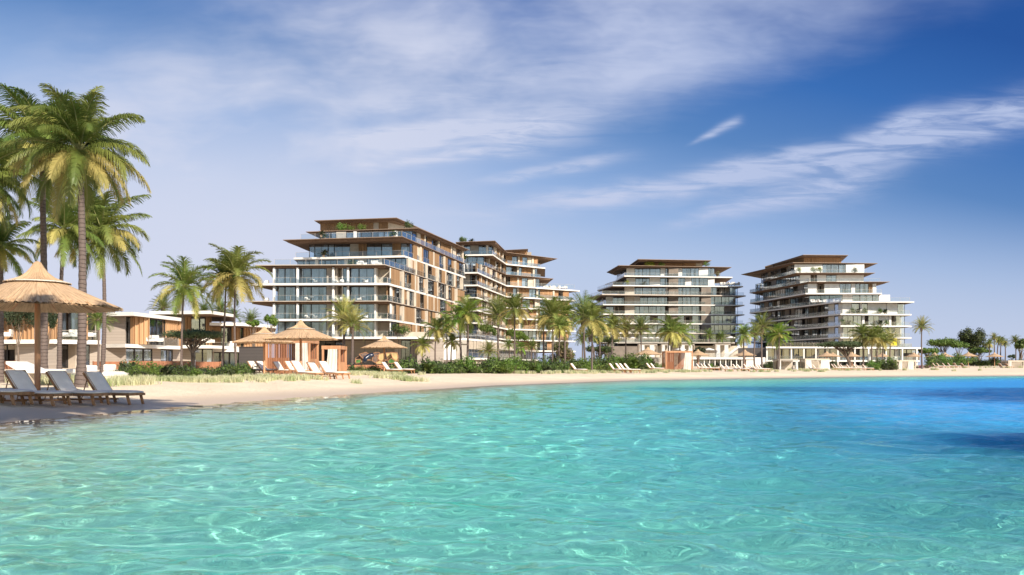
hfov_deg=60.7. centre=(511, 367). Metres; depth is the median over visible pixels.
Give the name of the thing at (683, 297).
window
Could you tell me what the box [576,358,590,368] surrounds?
shrub
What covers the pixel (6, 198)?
palm tree
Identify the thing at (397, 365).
sun lounger
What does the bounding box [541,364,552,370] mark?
shrub
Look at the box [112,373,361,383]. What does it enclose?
dune grass
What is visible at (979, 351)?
spreading tree
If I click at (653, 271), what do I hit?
window
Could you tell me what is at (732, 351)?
outdoor staircase
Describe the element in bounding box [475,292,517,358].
palm tree
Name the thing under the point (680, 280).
window
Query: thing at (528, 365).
shrub
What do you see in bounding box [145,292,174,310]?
palm tree
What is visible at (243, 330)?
villa
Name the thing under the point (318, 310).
window
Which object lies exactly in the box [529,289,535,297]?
window
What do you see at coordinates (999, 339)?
palm tree
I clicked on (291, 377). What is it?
dune grass
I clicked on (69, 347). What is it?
villa
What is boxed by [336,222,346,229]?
potted plant
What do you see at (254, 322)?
spreading tree
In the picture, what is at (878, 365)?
shrub
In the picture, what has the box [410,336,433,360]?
palm tree
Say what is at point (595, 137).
sky
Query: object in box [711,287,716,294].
window
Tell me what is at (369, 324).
window
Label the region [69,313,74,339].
window
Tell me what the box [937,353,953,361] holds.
shrub
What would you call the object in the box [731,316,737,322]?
window
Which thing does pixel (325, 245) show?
window
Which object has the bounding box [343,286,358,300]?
window
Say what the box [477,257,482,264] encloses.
window
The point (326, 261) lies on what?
window
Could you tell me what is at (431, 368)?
shrub
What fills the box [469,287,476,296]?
window
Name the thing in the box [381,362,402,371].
sun lounger
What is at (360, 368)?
shrub
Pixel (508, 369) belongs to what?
shrub
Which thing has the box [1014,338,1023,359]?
spreading tree
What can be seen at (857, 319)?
window
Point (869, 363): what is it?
shrub
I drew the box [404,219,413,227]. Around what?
potted plant
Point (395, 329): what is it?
shrub
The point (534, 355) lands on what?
window
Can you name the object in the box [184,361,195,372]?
shrub
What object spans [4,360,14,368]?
fence
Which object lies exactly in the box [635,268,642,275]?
window
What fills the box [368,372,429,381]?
dune grass
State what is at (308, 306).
window
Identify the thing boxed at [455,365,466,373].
shrub
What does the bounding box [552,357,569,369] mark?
shrub
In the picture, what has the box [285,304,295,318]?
window
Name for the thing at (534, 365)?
shrub
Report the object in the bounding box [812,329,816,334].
window
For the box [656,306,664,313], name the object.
window
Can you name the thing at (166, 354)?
window
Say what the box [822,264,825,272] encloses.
window
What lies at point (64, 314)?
window
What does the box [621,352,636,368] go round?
shrub
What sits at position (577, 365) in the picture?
shrub
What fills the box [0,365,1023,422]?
ground
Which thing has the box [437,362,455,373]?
shrub
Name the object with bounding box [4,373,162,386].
dune grass
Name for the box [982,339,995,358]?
palm tree
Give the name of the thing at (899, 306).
window
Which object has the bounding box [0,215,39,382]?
palm tree
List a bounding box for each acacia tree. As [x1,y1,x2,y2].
[161,328,227,366]
[814,340,868,368]
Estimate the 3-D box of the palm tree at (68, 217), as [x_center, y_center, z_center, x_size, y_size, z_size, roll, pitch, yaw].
[-23.543,-4.187,46.012,4.521,9.664,4.088,0,0,0]
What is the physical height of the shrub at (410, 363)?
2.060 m
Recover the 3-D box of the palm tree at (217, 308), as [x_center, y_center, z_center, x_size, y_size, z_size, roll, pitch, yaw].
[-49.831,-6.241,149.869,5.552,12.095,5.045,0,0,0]
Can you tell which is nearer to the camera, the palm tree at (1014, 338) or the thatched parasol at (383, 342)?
the thatched parasol at (383, 342)
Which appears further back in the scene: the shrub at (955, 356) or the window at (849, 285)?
the window at (849, 285)
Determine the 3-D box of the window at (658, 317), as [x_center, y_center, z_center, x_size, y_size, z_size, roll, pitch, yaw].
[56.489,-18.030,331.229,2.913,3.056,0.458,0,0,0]
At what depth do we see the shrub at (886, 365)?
140.70 m
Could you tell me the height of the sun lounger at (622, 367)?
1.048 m
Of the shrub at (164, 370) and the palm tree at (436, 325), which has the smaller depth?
the shrub at (164, 370)
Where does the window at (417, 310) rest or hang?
in the apartment tower at (422, 270)
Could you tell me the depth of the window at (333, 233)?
198.15 m
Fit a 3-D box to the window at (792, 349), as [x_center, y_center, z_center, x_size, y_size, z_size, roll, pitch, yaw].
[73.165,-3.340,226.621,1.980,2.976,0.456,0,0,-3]
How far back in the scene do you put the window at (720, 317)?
331.43 m
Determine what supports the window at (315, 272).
in the apartment tower at (422, 270)
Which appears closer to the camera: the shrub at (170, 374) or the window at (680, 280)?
the shrub at (170, 374)
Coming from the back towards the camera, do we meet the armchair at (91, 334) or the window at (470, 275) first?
the window at (470, 275)
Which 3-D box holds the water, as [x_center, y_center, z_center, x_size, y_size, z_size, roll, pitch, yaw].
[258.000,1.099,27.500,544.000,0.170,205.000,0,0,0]
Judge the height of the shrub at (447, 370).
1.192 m
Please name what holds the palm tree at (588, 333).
on the ground at (165, 394)
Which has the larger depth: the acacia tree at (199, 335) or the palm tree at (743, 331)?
the palm tree at (743, 331)
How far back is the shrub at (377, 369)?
80.38 m
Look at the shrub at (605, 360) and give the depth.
106.36 m
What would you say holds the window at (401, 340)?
in the podium building at (475, 341)
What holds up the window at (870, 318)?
in the apartment tower at (786, 290)
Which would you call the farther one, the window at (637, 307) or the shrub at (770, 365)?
the window at (637, 307)
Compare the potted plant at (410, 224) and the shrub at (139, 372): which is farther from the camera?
the potted plant at (410, 224)
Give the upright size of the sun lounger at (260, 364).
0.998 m
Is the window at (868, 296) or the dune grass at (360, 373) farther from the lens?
the window at (868, 296)
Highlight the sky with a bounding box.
[0,0,1023,364]
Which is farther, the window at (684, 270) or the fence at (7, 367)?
the window at (684, 270)
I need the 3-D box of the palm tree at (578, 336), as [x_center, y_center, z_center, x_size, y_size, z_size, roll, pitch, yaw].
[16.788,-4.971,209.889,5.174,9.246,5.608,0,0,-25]
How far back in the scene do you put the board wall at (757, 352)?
229.61 m
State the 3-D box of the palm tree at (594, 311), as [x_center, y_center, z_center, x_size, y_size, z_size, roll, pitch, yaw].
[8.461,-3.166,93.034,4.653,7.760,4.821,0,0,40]
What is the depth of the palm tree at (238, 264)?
73.57 m
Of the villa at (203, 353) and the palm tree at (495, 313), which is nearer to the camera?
the palm tree at (495, 313)
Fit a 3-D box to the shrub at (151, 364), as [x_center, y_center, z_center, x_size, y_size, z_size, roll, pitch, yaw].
[-18.664,0.165,44.651,1.575,1.106,1.032,0,0,17]
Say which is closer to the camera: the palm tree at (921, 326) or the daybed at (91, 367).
the daybed at (91, 367)
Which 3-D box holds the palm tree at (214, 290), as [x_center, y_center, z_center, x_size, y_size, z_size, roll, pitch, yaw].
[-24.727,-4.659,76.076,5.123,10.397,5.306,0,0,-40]
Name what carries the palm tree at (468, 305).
on the ground at (165, 394)
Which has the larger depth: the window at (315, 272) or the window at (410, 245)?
the window at (410, 245)
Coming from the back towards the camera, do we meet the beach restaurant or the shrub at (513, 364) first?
the beach restaurant
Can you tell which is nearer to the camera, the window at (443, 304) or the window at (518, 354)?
the window at (443, 304)
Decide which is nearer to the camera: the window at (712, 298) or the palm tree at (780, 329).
the palm tree at (780, 329)
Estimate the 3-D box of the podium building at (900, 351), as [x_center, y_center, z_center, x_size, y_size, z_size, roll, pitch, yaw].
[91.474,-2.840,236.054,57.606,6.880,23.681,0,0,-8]
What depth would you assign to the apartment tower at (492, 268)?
289.22 m
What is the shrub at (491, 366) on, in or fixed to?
on the ground at (165, 394)
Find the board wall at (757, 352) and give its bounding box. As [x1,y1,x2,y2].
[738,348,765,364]
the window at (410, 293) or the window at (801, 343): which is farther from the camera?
the window at (801, 343)
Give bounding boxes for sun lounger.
[0,389,34,404]
[3,370,72,405]
[44,371,111,405]
[81,371,144,404]
[247,361,270,373]
[256,361,278,373]
[272,361,296,374]
[283,361,309,374]
[290,361,323,378]
[306,362,337,378]
[317,361,350,378]
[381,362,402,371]
[392,362,414,373]
[569,363,587,370]
[609,363,625,372]
[619,363,635,372]
[624,363,640,372]
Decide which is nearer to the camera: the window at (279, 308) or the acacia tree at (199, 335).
the acacia tree at (199, 335)
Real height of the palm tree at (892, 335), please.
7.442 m
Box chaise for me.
[6,361,74,382]
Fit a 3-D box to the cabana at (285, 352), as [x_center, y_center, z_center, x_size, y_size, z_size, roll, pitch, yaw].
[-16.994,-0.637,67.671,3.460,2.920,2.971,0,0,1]
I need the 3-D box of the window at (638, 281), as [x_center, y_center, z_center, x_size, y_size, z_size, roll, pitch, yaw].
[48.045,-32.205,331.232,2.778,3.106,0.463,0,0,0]
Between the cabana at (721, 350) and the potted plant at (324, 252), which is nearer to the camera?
the potted plant at (324, 252)
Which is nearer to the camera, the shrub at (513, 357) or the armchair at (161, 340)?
the shrub at (513, 357)
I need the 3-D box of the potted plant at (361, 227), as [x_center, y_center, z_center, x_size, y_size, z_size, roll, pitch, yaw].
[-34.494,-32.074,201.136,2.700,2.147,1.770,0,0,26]
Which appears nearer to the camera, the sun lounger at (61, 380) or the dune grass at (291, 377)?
the sun lounger at (61, 380)
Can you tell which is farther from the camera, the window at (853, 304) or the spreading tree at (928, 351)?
the window at (853, 304)
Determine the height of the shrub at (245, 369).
0.958 m
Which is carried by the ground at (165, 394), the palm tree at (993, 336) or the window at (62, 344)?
the palm tree at (993, 336)
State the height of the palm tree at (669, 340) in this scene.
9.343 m
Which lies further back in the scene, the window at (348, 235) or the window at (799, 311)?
the window at (799, 311)
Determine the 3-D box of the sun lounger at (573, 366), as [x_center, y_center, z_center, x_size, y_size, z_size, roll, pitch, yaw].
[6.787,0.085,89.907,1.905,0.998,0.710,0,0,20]
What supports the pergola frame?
on the restaurant terrace
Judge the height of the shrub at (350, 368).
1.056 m
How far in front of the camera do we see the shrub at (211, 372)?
46.07 m
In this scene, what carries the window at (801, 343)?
in the apartment tower at (786, 290)
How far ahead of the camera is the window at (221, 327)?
126.75 m
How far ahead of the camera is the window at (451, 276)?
218.37 m
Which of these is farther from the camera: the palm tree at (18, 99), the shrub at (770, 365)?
the shrub at (770, 365)
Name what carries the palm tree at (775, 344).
on the ground at (165, 394)
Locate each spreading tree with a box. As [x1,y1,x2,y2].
[3,311,34,360]
[48,313,57,346]
[246,319,259,346]
[263,314,278,357]
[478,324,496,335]
[504,328,528,351]
[548,339,575,362]
[585,345,613,359]
[593,336,618,357]
[693,347,705,364]
[918,347,939,357]
[926,337,958,357]
[950,340,969,356]
[956,326,987,357]
[968,348,991,359]
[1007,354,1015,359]
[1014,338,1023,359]
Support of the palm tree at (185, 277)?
on the ground at (165, 394)
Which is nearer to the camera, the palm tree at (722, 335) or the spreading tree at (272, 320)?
the spreading tree at (272, 320)
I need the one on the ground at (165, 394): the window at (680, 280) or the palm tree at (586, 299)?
the palm tree at (586, 299)
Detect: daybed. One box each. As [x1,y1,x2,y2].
[86,365,128,378]
[103,364,125,372]
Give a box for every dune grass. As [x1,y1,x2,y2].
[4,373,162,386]
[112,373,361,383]
[237,372,311,380]
[302,370,425,375]
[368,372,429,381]
[481,369,670,373]
[616,368,825,372]
[745,365,1022,370]
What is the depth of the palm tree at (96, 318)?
79.86 m
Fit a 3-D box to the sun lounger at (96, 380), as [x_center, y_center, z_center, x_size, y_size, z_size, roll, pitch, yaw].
[-11.083,0.567,24.227,1.714,0.899,0.639,0,0,17]
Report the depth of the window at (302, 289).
175.25 m
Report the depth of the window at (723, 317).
331.35 m
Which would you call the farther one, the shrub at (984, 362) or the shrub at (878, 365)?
the shrub at (984, 362)
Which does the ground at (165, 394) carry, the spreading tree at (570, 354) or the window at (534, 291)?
the spreading tree at (570, 354)
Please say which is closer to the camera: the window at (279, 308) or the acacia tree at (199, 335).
the acacia tree at (199, 335)
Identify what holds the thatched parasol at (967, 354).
on the ground at (165, 394)
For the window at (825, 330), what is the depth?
276.65 m
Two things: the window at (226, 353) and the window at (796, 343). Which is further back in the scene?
the window at (796, 343)
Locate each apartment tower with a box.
[245,217,468,336]
[456,241,579,352]
[588,259,745,353]
[741,255,913,347]
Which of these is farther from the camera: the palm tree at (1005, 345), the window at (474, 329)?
the palm tree at (1005, 345)
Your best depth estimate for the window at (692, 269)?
331.35 m
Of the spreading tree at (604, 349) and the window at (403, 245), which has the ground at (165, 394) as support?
the spreading tree at (604, 349)
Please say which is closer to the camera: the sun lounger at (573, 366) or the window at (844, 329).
the sun lounger at (573, 366)
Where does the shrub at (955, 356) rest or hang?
on the ground at (165, 394)
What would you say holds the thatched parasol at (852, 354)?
on the ground at (165, 394)
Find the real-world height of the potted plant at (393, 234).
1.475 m
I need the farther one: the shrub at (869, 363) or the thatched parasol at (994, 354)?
the thatched parasol at (994, 354)
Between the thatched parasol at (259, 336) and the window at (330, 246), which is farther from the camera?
the window at (330, 246)
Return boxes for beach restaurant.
[691,353,764,365]
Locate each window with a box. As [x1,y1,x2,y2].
[62,344,67,367]
[63,313,68,339]
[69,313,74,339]
[126,348,134,362]
[135,348,143,360]
[144,349,151,360]
[147,318,156,344]
[157,319,164,336]
[161,349,172,360]
[202,349,212,361]
[220,352,229,365]
[221,327,227,345]
[228,327,230,342]
[230,352,238,364]
[240,328,242,346]
[275,268,284,282]
[275,304,284,318]
[279,322,284,332]
[285,268,295,282]
[285,286,295,300]
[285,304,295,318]
[285,322,295,329]
[299,286,310,300]
[299,304,310,318]
[311,268,326,282]
[311,286,326,300]
[311,304,326,318]
[311,322,326,334]
[315,244,327,256]
[325,232,335,237]
[325,260,335,264]
[328,244,333,256]
[343,268,358,282]
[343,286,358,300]
[346,232,352,237]
[359,268,373,282]
[359,286,373,300]
[359,304,373,318]
[359,322,371,336]
[371,231,383,236]
[382,244,391,255]
[395,258,407,265]
[401,243,409,254]
[401,340,410,362]
[409,243,412,252]
[409,291,411,305]
[416,309,418,323]
[419,277,420,291]
[439,269,441,282]
[442,300,444,312]
[449,273,453,286]
[468,257,473,263]
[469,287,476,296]
[469,324,476,333]
[470,275,476,284]
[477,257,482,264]
[517,351,524,358]
[522,278,527,286]
[525,351,530,358]
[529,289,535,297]
[532,331,535,339]
[532,352,536,359]
[546,331,551,339]
[634,306,639,313]
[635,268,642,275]
[635,278,642,284]
[640,306,648,313]
[643,268,649,275]
[643,287,651,293]
[647,297,653,303]
[648,334,655,341]
[649,306,655,313]
[650,268,660,275]
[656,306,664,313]
[657,316,662,322]
[658,287,665,294]
[660,278,665,284]
[678,278,682,285]
[678,287,682,294]
[682,268,690,275]
[683,287,689,294]
[683,297,689,304]
[691,268,698,275]
[691,278,698,285]
[691,297,697,304]
[692,306,699,313]
[708,268,713,276]
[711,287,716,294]
[711,297,714,304]
[714,316,721,322]
[714,325,718,332]
[722,316,727,322]
[729,297,737,304]
[730,287,737,294]
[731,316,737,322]
[768,349,774,359]
[784,349,789,358]
[792,349,798,359]
[793,341,798,346]
[797,308,801,314]
[798,296,804,302]
[799,341,803,346]
[803,284,807,292]
[807,340,812,346]
[809,295,820,300]
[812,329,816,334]
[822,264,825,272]
[822,328,827,337]
[823,317,827,325]
[826,275,835,281]
[831,264,838,272]
[839,265,845,272]
[840,284,850,292]
[840,349,849,359]
[842,327,852,336]
[852,303,858,313]
[853,316,861,324]
[859,349,867,359]
[860,284,868,292]
[860,295,872,300]
[862,303,867,313]
[868,316,877,324]
[872,349,884,359]
[887,349,894,355]
[897,304,904,313]
[898,349,906,355]
[907,349,915,352]
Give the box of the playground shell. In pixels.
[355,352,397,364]
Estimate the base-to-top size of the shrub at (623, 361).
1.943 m
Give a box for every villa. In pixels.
[4,313,105,367]
[100,312,180,362]
[149,311,238,361]
[209,322,275,365]
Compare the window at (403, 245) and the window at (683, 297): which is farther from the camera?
the window at (683, 297)
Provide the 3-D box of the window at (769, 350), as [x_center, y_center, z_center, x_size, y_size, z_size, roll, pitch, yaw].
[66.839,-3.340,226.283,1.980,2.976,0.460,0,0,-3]
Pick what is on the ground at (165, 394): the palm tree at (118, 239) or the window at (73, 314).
the palm tree at (118, 239)
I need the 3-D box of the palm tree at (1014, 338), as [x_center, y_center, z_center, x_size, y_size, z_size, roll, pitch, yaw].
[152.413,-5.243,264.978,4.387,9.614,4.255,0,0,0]
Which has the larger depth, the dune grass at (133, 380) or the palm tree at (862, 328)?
the palm tree at (862, 328)
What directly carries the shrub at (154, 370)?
on the ground at (165, 394)
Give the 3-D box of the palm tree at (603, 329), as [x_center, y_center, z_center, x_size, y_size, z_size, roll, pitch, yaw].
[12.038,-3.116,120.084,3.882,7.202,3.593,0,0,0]
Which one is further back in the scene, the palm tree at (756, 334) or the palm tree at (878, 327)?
the palm tree at (878, 327)
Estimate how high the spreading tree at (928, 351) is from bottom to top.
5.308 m
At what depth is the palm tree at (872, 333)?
147.56 m
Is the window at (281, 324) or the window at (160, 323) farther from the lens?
the window at (281, 324)
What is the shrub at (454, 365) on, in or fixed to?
on the ground at (165, 394)
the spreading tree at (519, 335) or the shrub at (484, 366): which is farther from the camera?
the spreading tree at (519, 335)
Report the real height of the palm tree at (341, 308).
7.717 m
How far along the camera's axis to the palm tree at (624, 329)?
131.74 m
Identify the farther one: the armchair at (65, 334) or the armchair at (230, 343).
the armchair at (230, 343)
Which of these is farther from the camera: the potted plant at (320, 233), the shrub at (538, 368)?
the potted plant at (320, 233)
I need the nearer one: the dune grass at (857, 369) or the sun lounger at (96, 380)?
the sun lounger at (96, 380)
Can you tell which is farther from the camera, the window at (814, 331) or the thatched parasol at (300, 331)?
the window at (814, 331)
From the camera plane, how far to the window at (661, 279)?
331.43 m
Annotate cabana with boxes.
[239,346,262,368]
[265,341,318,373]
[321,346,346,374]
[637,344,656,358]
[660,344,671,356]
[662,351,692,369]
[678,344,694,359]
[713,344,730,356]
[773,359,797,369]
[799,359,829,369]
[892,360,915,369]
[1001,360,1023,367]
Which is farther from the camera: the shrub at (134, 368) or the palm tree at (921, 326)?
the palm tree at (921, 326)
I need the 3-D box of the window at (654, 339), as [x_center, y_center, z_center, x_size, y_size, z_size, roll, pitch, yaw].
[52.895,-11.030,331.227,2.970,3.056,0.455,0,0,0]
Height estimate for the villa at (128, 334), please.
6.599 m
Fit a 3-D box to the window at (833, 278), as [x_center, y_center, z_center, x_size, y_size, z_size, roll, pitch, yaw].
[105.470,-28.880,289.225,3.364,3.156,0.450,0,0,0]
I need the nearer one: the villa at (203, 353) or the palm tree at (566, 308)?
the palm tree at (566, 308)
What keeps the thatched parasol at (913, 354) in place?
on the ground at (165, 394)
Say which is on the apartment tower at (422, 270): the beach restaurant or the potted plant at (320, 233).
the potted plant at (320, 233)
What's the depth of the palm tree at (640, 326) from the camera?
129.80 m
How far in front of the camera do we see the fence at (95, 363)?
84.58 m
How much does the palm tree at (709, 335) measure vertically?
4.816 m
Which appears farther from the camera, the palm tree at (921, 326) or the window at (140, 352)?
the palm tree at (921, 326)
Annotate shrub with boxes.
[118,361,131,370]
[124,363,134,373]
[125,365,153,374]
[127,355,141,365]
[128,366,147,377]
[135,361,159,372]
[143,366,161,375]
[158,366,176,376]
[167,368,181,375]
[174,363,185,371]
[178,368,191,375]
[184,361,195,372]
[188,367,205,375]
[201,365,213,372]
[204,369,220,375]
[216,363,234,375]
[221,363,236,369]
[229,370,246,375]
[234,364,252,373]
[235,362,258,373]
[347,363,361,370]
[354,364,367,370]
[370,365,382,371]
[387,359,406,373]
[390,322,405,334]
[398,324,410,334]
[401,354,418,372]
[412,363,423,373]
[418,356,435,364]
[419,363,444,373]
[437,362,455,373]
[440,363,454,373]
[446,359,462,372]
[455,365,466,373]
[458,355,476,372]
[463,363,481,372]
[480,361,488,371]
[483,357,502,373]
[494,362,514,373]
[500,357,529,373]
[510,355,520,361]
[512,356,527,370]
[519,361,538,373]
[529,359,542,370]
[530,363,541,372]
[532,354,551,367]
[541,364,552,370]
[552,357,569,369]
[568,359,588,369]
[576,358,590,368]
[581,361,596,370]
[588,358,603,369]
[596,352,619,370]
[600,364,609,370]
[619,358,633,368]
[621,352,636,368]
[628,359,648,370]
[638,354,653,364]
[767,359,772,367]
[867,360,876,369]
[867,360,882,369]
[882,361,890,369]
[885,356,897,368]
[924,353,939,366]
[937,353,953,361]
[943,360,951,366]
[951,352,963,362]
[955,355,972,365]
[974,359,985,365]
[976,358,989,365]
[988,357,999,365]
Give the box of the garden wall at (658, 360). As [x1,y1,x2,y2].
[649,357,661,364]
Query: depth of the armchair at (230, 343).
124.98 m
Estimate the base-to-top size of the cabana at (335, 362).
2.450 m
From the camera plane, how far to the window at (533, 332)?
296.41 m
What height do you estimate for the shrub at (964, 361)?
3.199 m
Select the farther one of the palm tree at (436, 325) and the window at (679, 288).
the window at (679, 288)
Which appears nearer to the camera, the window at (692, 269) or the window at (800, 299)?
the window at (800, 299)
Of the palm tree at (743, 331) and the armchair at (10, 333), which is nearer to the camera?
the armchair at (10, 333)
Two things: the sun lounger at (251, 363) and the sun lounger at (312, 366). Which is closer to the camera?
the sun lounger at (312, 366)
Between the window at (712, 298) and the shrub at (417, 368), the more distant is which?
the window at (712, 298)
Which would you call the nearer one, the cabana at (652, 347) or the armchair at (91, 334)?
the armchair at (91, 334)
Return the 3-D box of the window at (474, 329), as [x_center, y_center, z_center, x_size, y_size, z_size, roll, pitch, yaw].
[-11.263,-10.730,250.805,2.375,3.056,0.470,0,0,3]
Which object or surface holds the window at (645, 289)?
in the apartment tower at (690, 291)
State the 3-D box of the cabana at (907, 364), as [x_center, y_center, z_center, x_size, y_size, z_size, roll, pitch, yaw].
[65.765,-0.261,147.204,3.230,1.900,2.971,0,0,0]
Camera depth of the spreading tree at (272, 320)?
119.69 m
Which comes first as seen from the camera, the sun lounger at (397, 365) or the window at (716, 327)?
the sun lounger at (397, 365)
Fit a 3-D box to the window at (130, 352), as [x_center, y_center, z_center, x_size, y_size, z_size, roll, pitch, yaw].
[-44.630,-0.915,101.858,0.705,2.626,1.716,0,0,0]
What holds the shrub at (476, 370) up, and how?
on the ground at (165, 394)
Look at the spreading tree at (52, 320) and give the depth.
77.86 m
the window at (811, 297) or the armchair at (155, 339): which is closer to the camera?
the armchair at (155, 339)
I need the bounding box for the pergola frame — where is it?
[629,333,707,341]
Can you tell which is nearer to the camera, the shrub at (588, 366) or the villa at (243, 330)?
the shrub at (588, 366)
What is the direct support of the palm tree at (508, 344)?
on the ground at (165, 394)
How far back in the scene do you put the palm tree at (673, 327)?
142.46 m
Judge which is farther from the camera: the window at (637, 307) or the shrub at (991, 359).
the window at (637, 307)
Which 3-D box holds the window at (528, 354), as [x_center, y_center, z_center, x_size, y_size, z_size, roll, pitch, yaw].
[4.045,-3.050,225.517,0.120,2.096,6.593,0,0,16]
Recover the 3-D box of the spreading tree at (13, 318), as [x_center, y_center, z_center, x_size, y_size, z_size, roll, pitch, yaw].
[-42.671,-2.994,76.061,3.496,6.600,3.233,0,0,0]
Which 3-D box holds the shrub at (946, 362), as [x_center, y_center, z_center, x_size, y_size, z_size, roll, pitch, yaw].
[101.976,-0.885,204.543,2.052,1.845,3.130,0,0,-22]
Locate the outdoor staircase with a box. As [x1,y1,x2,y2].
[724,345,740,356]
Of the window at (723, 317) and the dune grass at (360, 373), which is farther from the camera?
the window at (723, 317)
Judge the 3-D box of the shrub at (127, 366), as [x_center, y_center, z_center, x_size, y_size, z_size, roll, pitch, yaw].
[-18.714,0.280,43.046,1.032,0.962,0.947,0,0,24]
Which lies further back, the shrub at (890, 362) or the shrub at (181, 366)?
the shrub at (890, 362)
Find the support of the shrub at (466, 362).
on the ground at (165, 394)
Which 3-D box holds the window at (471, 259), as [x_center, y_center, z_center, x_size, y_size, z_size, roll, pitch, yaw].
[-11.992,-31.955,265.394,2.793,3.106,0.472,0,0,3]
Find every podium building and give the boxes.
[307,331,537,365]
[766,343,920,365]
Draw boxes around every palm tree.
[0,83,109,376]
[0,83,150,387]
[0,138,45,233]
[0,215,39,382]
[15,198,111,368]
[54,189,152,372]
[75,312,119,369]
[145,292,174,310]
[147,255,222,365]
[192,299,215,310]
[199,254,254,365]
[202,243,273,365]
[207,297,236,322]
[226,305,242,322]
[237,307,263,323]
[320,294,365,361]
[334,305,373,366]
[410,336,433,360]
[419,315,451,362]
[438,301,476,362]
[439,313,456,362]
[441,333,462,361]
[445,295,489,357]
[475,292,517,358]
[477,339,499,358]
[496,293,531,359]
[499,336,516,357]
[512,340,527,357]
[524,338,540,359]
[529,294,577,360]
[532,310,547,358]
[546,314,573,361]
[548,297,578,361]
[559,290,609,359]
[571,302,614,369]
[572,330,588,358]
[575,324,607,358]
[593,319,611,358]
[602,314,628,354]
[616,315,638,354]
[625,314,655,356]
[652,314,688,350]
[655,319,689,350]
[662,321,699,350]
[702,327,717,341]
[713,329,729,342]
[731,324,757,367]
[748,310,777,367]
[748,321,769,369]
[764,327,788,368]
[765,320,794,369]
[847,321,877,367]
[860,327,885,359]
[868,323,891,360]
[874,333,893,359]
[882,329,900,360]
[911,315,934,368]
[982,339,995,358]
[986,333,999,351]
[995,336,1003,353]
[996,336,1006,359]
[999,338,1009,359]
[1009,335,1021,358]
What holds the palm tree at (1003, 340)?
on the ground at (165, 394)
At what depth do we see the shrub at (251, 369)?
50.88 m
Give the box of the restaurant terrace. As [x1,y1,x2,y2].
[608,339,746,364]
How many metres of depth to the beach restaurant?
196.48 m
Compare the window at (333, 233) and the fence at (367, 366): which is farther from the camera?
the window at (333, 233)
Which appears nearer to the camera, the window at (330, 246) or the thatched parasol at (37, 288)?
the thatched parasol at (37, 288)
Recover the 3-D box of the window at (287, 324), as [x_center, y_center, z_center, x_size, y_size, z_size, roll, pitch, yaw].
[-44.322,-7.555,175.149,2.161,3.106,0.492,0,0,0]
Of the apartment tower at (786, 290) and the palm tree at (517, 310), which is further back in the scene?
the apartment tower at (786, 290)
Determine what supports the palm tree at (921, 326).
on the ground at (165, 394)
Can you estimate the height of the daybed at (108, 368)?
0.840 m
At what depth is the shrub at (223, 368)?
47.78 m
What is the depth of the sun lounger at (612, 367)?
97.74 m
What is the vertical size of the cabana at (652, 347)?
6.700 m
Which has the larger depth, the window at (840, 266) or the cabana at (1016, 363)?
the window at (840, 266)
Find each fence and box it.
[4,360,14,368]
[92,361,126,369]
[130,361,190,368]
[195,361,220,368]
[347,365,388,368]
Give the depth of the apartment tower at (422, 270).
185.85 m
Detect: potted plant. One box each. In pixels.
[317,230,327,236]
[318,249,331,256]
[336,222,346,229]
[348,259,360,263]
[357,224,366,229]
[388,230,399,235]
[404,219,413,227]
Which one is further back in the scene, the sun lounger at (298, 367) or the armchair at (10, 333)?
the armchair at (10, 333)
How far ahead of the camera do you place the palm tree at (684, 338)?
149.35 m
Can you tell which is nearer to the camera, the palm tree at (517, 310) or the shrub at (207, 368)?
the shrub at (207, 368)
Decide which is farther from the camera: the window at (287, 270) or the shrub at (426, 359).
the window at (287, 270)
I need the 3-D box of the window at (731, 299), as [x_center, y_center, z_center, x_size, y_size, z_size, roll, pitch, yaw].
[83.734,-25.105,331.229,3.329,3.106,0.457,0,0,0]
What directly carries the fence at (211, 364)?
on the ground at (165, 394)
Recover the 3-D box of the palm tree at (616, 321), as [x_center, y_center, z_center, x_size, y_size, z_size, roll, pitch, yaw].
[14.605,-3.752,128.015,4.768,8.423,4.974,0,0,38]
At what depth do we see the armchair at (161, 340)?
102.47 m
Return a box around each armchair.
[4,329,13,339]
[62,330,76,339]
[88,332,95,339]
[146,335,158,344]
[151,335,163,344]
[226,341,233,346]
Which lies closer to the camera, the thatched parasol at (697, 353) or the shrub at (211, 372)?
the shrub at (211, 372)
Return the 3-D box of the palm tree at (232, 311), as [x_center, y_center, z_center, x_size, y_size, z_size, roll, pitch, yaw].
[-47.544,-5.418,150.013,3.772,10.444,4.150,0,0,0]
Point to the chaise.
(28, 367)
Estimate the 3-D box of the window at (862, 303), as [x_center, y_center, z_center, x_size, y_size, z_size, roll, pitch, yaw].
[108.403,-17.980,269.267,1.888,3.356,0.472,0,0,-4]
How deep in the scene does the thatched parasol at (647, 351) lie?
124.95 m
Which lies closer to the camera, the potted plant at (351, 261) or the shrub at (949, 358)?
the potted plant at (351, 261)
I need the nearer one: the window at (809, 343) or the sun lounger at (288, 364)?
the sun lounger at (288, 364)
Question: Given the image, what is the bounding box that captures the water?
[0,376,1023,574]
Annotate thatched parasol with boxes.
[0,261,123,398]
[232,326,295,373]
[263,320,337,374]
[361,336,406,370]
[636,347,661,355]
[691,349,709,355]
[733,350,756,355]
[817,351,836,358]
[842,352,861,356]
[905,352,920,359]
[961,352,976,365]
[986,352,1003,365]

